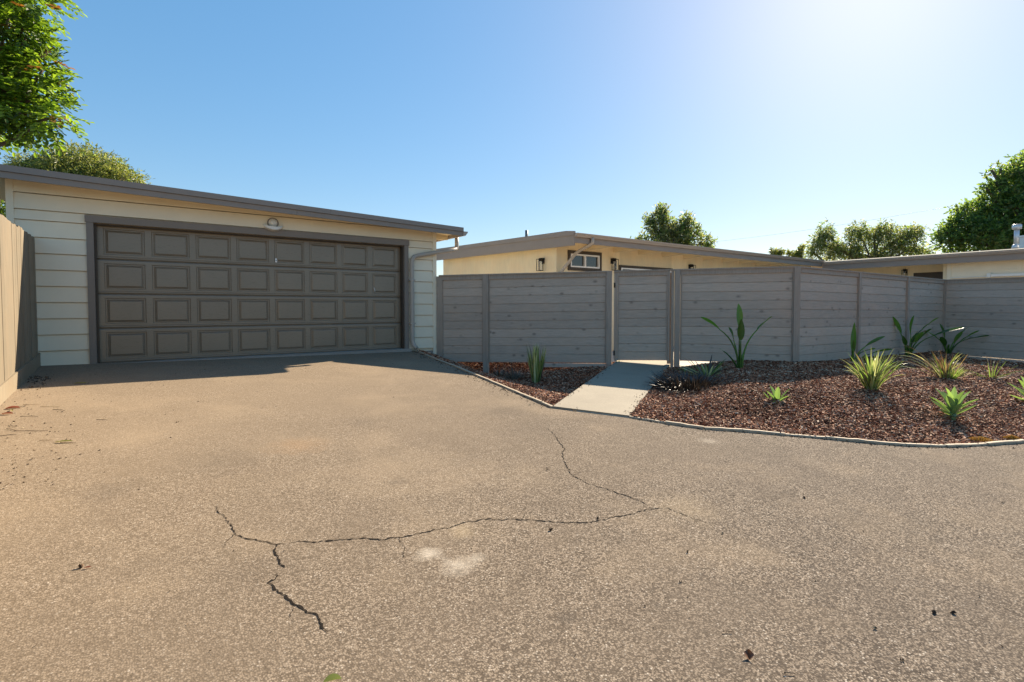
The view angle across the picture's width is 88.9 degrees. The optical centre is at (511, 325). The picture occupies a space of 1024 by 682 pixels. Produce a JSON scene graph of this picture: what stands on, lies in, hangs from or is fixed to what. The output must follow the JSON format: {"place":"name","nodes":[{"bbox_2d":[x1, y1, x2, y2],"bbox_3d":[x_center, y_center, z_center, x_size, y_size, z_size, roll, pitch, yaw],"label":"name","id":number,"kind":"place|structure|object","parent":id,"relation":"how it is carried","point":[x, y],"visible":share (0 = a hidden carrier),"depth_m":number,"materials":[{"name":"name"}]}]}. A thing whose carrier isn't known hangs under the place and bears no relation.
{"place":"outdoors","nodes":[
{"label":"outdoors","id":0,"kind":"place"},
{"bbox_2d":[0,351,1023,681],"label":"driveway","id":1,"kind":"structure","parent":0,"point":[294,525],"depth_m":2.90,"materials":[{"name":"grey asphalt"}]},
{"bbox_2d":[323,673,341,681],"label":"fallen leaf","id":2,"kind":"object","parent":1,"relation":"on","point":[333,676],"visible":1,"depth_m":1.82,"materials":[{"name":"green plant"}]},
{"bbox_2d":[1,404,794,673],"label":"twigs","id":3,"kind":"object","parent":1,"relation":"on","point":[105,419],"visible":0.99,"depth_m":4.48,"materials":[{"name":"brown wood"}]},
{"bbox_2d":[0,351,1019,679],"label":"leaf litter","id":4,"kind":"object","parent":1,"relation":"on","point":[498,481],"visible":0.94,"depth_m":5.18,"materials":[{"name":"brown plant"}]},
{"bbox_2d":[744,649,753,659],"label":"fallen leaf","id":5,"kind":"object","parent":1,"relation":"on","point":[749,654],"visible":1,"depth_m":2.02,"materials":[{"name":"brown plant"}]},
{"bbox_2d":[0,0,1023,275],"label":"sky","id":6,"kind":"structure","parent":0,"point":[494,120],"materials":[{"name":"blue"}]},
{"bbox_2d":[417,350,615,405],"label":"bark mulch","id":7,"kind":"object","parent":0,"point":[556,376],"visible":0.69,"depth_m":9.38,"materials":[{"name":"brown wood"}]},
{"bbox_2d":[415,350,552,407],"bbox_3d":[-0.749,0.774,8.543,0.076,0.356,5.355,-1,2,-28],"label":"garden edging","id":8,"kind":"object","parent":7,"relation":"on","point":[508,388],"visible":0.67,"depth_m":7.55,"materials":[{"name":"grey concrete"}]},
{"bbox_2d":[489,367,506,375],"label":"dry grass tuft","id":9,"kind":"object","parent":7,"relation":"on","point":[499,374],"visible":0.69,"depth_m":10.78,"materials":[{"name":"plant"}]},
{"bbox_2d":[497,366,530,379],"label":"dry grass tuft","id":10,"kind":"object","parent":7,"relation":"on","point":[514,375],"visible":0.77,"depth_m":10.14,"materials":[{"name":"plant"}]},
{"bbox_2d":[436,271,612,372],"bbox_3d":[0.197,0.039,10.849,3.707,2.286,0.142,0,2,13],"label":"board fence","id":11,"kind":"object","parent":7,"relation":"on","point":[564,319],"visible":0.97,"depth_m":10.80,"materials":[{"name":"grey wood"}]},
{"bbox_2d":[613,269,670,363],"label":"board gate","id":12,"kind":"structure","parent":11,"relation":"attached to","point":[642,320],"depth_m":10.29,"materials":[{"name":"grey wood"}]},
{"bbox_2d":[526,342,545,382],"bbox_3d":[0.468,0.680,9.487,0.340,0.775,0.475,-1,2,-36],"label":"strap leaf fan","id":13,"kind":"object","parent":7,"relation":"on","point":[536,370],"visible":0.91,"depth_m":9.45},
{"bbox_2d":[553,351,673,416],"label":"path","id":14,"kind":"structure","parent":0,"point":[617,387],"depth_m":7.38,"materials":[{"name":"concrete"}]},
{"bbox_2d":[612,346,979,366],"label":"patio","id":15,"kind":"structure","parent":0,"point":[685,363],"depth_m":11.77,"materials":[{"name":"concrete"}]},
{"bbox_2d":[436,224,1023,349],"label":"house","id":16,"kind":"structure","parent":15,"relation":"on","point":[567,251],"depth_m":16.38,"materials":[{"name":"beige paint"}]},
{"bbox_2d":[913,272,942,278],"bbox_3d":[15.067,-0.683,18.831,0.029,2.470,1.000,-1,2,-36],"label":"porch window","id":17,"kind":"structure","parent":16,"relation":"in","point":[938,275],"depth_m":18.78,"materials":[{"name":"black glass"}]},
{"bbox_2d":[695,208,938,243],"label":"overhead cable","id":18,"kind":"object","parent":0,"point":[829,226],"visible":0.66,"depth_m":40.72,"materials":[{"name":"black rubber"}]},
{"bbox_2d":[629,351,1023,444],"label":"bark mulch","id":19,"kind":"object","parent":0,"point":[836,381],"visible":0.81,"depth_m":6.59,"materials":[{"name":"brown wood"}]},
{"bbox_2d":[646,368,741,392],"bbox_3d":[2.657,0.805,7.651,1.519,0.360,1.527,-1,2,-36],"label":"spiky rosette plant","id":20,"kind":"object","parent":19,"relation":"on","point":[689,383],"visible":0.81,"depth_m":7.52,"materials":[{"name":"green plant"}]},
{"bbox_2d":[678,355,727,376],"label":"strap leaf clump","id":21,"kind":"object","parent":19,"relation":"on","point":[712,370],"visible":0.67,"depth_m":8.40,"materials":[{"name":"green plant"}]},
{"bbox_2d":[670,266,800,366],"bbox_3d":[4.207,-0.032,9.947,2.294,2.150,0.142,0,2,13],"label":"board fence","id":22,"kind":"object","parent":19,"relation":"on","point":[758,295],"visible":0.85,"depth_m":9.91,"materials":[{"name":"grey wood"}]},
{"bbox_2d":[701,304,771,367],"bbox_3d":[3.829,0.198,8.837,1.228,1.146,0.223,0,2,0],"label":"paddle leaf plant","id":23,"kind":"object","parent":19,"relation":"on","point":[740,334],"visible":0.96,"depth_m":8.86,"materials":[{"name":"green plant"}]},
{"bbox_2d":[763,386,788,403],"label":"agave","id":24,"kind":"object","parent":19,"relation":"on","point":[776,393],"visible":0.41,"depth_m":6.45,"materials":[{"name":"green plant"}]},
{"bbox_2d":[570,410,1023,447],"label":"garden edging","id":25,"kind":"object","parent":19,"relation":"on","point":[1017,441],"visible":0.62,"depth_m":5.33,"materials":[{"name":"grey concrete"}]},
{"bbox_2d":[850,322,891,361],"bbox_3d":[6.838,0.348,10.029,0.601,0.826,0.582,0,2,13],"label":"paddle leaf plant","id":26,"kind":"object","parent":19,"relation":"on","point":[853,340],"visible":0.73,"depth_m":10.06,"materials":[{"name":"green plant"}]},
{"bbox_2d":[799,266,946,360],"bbox_3d":[8.171,-0.087,11.559,6.871,2.148,0.135,-1,2,-33],"label":"board fence","id":27,"kind":"object","parent":19,"relation":"on","point":[835,304],"visible":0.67,"depth_m":11.10,"materials":[{"name":"grey wood"}]},
{"bbox_2d":[842,349,904,391],"bbox_3d":[4.947,0.586,7.173,1.001,0.642,0.775,-1,2,-36],"label":"strap leaf clump","id":28,"kind":"object","parent":19,"relation":"on","point":[871,377],"visible":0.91,"depth_m":7.14,"materials":[{"name":"green plant"}]},
{"bbox_2d":[893,345,939,376],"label":"strap leaf clump","id":29,"kind":"object","parent":19,"relation":"on","point":[934,370],"visible":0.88,"depth_m":8.48,"materials":[{"name":"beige plant"}]},
{"bbox_2d":[893,316,964,354],"bbox_3d":[9.242,0.246,11.714,1.362,0.965,0.446,0,2,12],"label":"paddle leaf plant","id":30,"kind":"object","parent":19,"relation":"on","point":[916,337],"visible":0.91,"depth_m":11.76,"materials":[{"name":"green plant"}]},
{"bbox_2d":[917,349,969,378],"bbox_3d":[7.008,0.629,8.416,0.671,0.510,0.647,1,2,22],"label":"strap leaf clump","id":31,"kind":"object","parent":19,"relation":"on","point":[945,370],"visible":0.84,"depth_m":8.38,"materials":[{"name":"green plant"}]},
{"bbox_2d":[929,386,977,420],"bbox_3d":[5.183,0.940,6.157,0.428,0.429,0.439,0,2,-1],"label":"agave","id":32,"kind":"object","parent":19,"relation":"on","point":[953,400],"visible":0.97,"depth_m":6.13,"materials":[{"name":"green plant"}]},
{"bbox_2d":[934,363,974,378],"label":"strap leaf clump","id":33,"kind":"object","parent":19,"relation":"on","point":[956,376],"visible":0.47,"depth_m":8.39,"materials":[{"name":"green plant"}]},
{"bbox_2d":[924,323,988,353],"bbox_3d":[10.831,0.347,12.730,1.638,0.789,0.351,0,2,-2],"label":"paddle leaf plant","id":34,"kind":"object","parent":19,"relation":"on","point":[943,340],"visible":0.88,"depth_m":12.71,"materials":[{"name":"green plant"}]},
{"bbox_2d":[969,436,992,441],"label":"dry moss","id":35,"kind":"object","parent":19,"relation":"on","point":[980,439],"visible":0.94,"depth_m":5.41,"materials":[{"name":"brown plant"}]},
{"bbox_2d":[945,277,1023,362],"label":"board fence","id":36,"kind":"object","parent":19,"relation":"on","point":[993,308],"visible":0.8,"depth_m":12.67,"materials":[{"name":"grey wood"}]},
{"bbox_2d":[975,356,1021,378],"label":"strap leaf clump","id":37,"kind":"object","parent":19,"relation":"on","point":[994,371],"visible":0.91,"depth_m":8.65,"materials":[{"name":"green plant"}]},
{"bbox_2d":[1002,435,1019,439],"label":"dry moss","id":38,"kind":"object","parent":19,"relation":"on","point":[1009,437],"visible":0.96,"depth_m":5.50,"materials":[{"name":"brown plant"}]},
{"bbox_2d":[1008,375,1023,400],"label":"agave","id":39,"kind":"object","parent":19,"relation":"on","point":[1020,390],"visible":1,"depth_m":7.21,"materials":[{"name":"green plant"}]},
{"bbox_3d":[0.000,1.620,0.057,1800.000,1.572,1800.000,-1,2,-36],"label":"ground","id":40,"kind":"structure","parent":0,"visible":0},
{"bbox_2d":[0,198,5,216],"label":"garden bush","id":41,"kind":"object","parent":40,"relation":"on","point":[2,208],"visible":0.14,"depth_m":12.86,"materials":[{"name":"green plant"}]},
{"bbox_2d":[0,214,40,404],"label":"fence","id":42,"kind":"object","parent":40,"relation":"on","point":[20,360],"visible":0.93,"depth_m":6.22,"materials":[{"name":"beige wood"}]},
{"bbox_2d":[0,0,93,157],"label":"broadleaf tree","id":43,"kind":"object","parent":40,"relation":"on","point":[27,108],"visible":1,"depth_m":8.32,"materials":[{"name":"green plant"}]},
{"bbox_2d":[0,139,155,183],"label":"spreading tree","id":44,"kind":"object","parent":40,"relation":"on","point":[88,162],"visible":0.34,"depth_m":19.95,"materials":[{"name":"green plant"}]},
{"bbox_2d":[0,164,467,365],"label":"garage","id":45,"kind":"structure","parent":40,"relation":"on","point":[126,271],"depth_m":8.81,"materials":[{"name":"paint"}]},
{"bbox_2d":[96,226,400,362],"bbox_3d":[-4.342,-0.530,9.450,5.000,2.148,0.056,-1,2,-36],"label":"garage door","id":46,"kind":"structure","parent":45,"relation":"in","point":[163,295],"depth_m":9.13,"materials":[{"name":"metal"}]},
{"bbox_2d":[112,348,411,363],"bbox_3d":[-4.274,0.642,9.447,5.180,0.228,0.315,-1,2,-36],"label":"door threshold","id":47,"kind":"object","parent":45,"relation":"attached to","point":[333,353],"depth_m":9.59,"materials":[{"name":"concrete"}]},
{"bbox_2d":[625,201,718,247],"bbox_3d":[10.287,-3.993,33.871,6.221,8.074,2.462,0,2,0],"label":"sparse tree","id":48,"kind":"object","parent":40,"relation":"on","point":[661,227],"visible":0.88,"depth_m":33.55,"materials":[{"name":"green plant"}]},
{"bbox_2d":[769,243,806,257],"bbox_3d":[18.870,-2.885,35.928,2.682,5.685,1.127,0,2,0],"label":"tree","id":49,"kind":"object","parent":40,"relation":"on","point":[799,252],"visible":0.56,"depth_m":35.71,"materials":[{"name":"green plant"}]},
{"bbox_2d":[805,217,937,260],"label":"drooping tree","id":50,"kind":"object","parent":40,"relation":"on","point":[904,239],"visible":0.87,"depth_m":41.46,"materials":[{"name":"green plant"}]},
{"bbox_2d":[926,149,1023,253],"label":"dense tree","id":51,"kind":"object","parent":40,"relation":"on","point":[989,220],"visible":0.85,"depth_m":29.08,"materials":[{"name":"green plant"}]}
]}

